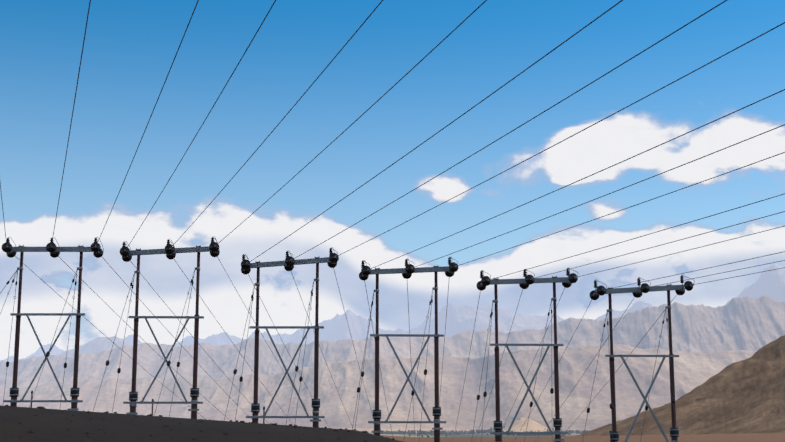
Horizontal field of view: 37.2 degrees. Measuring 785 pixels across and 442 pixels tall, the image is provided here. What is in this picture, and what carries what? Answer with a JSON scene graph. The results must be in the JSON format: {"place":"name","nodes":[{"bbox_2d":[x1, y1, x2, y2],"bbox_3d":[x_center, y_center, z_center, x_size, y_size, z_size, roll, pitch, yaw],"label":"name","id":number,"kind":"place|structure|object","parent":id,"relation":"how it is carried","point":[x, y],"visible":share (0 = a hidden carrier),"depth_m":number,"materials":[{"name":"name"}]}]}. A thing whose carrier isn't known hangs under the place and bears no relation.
{"place":"outdoors","nodes":[
{"label":"outdoors","id":0,"kind":"place"},
{"bbox_2d":[0,405,394,441],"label":"loose stones","id":1,"kind":"object","parent":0,"point":[166,425],"visible":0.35,"depth_m":11.06,"materials":[{"name":"black gravel"}]},
{"bbox_2d":[0,263,784,441],"bbox_3d":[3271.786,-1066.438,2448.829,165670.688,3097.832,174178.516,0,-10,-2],"label":"terrain","id":2,"kind":"structure","parent":0,"point":[729,371],"depth_m":10143.44,"materials":[{"name":"stone"}]},
{"bbox_2d":[0,237,103,410],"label":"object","id":3,"kind":"object","parent":2,"relation":"on","point":[53,250],"visible":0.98,"depth_m":34.94,"materials":[{"name":"brown paint"}]},
{"bbox_2d":[93,237,219,418],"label":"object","id":4,"kind":"object","parent":2,"relation":"on","point":[170,251],"visible":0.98,"depth_m":34.82,"materials":[{"name":"brown paint"}]},
{"bbox_2d":[224,247,338,426],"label":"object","id":5,"kind":"object","parent":2,"relation":"on","point":[289,263],"visible":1,"depth_m":35.06,"materials":[{"name":"brown paint"}]},
{"bbox_2d":[0,0,784,441],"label":"conductors","id":6,"kind":"object","parent":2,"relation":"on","point":[452,198],"visible":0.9,"depth_m":23.66,"materials":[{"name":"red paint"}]},
{"bbox_2d":[352,257,457,441],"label":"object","id":7,"kind":"object","parent":2,"relation":"on","point":[408,270],"visible":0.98,"depth_m":35.14,"materials":[{"name":"brown paint"}]},
{"bbox_2d":[380,426,590,436],"bbox_3d":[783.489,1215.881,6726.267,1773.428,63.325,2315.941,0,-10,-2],"label":"valley trees","id":8,"kind":"object","parent":2,"relation":"on","point":[482,431],"visible":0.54,"depth_m":6698.06,"materials":[{"name":"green plant"}]},
{"bbox_2d":[492,418,520,429],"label":"monastery buildings","id":9,"kind":"structure","parent":2,"relation":"on","point":[505,424],"depth_m":7087.62,"materials":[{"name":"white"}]},
{"bbox_2d":[471,267,578,441],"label":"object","id":10,"kind":"object","parent":2,"relation":"on","point":[527,281],"visible":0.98,"depth_m":35.05,"materials":[{"name":"brown paint"}]},
{"bbox_2d":[582,275,694,441],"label":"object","id":11,"kind":"object","parent":2,"relation":"on","point":[600,290],"visible":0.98,"depth_m":34.70,"materials":[{"name":"brown paint"}]},
{"bbox_2d":[0,0,784,359],"label":"sky","id":12,"kind":"structure","parent":0,"point":[130,48],"materials":[{"name":"blue"}]}
]}

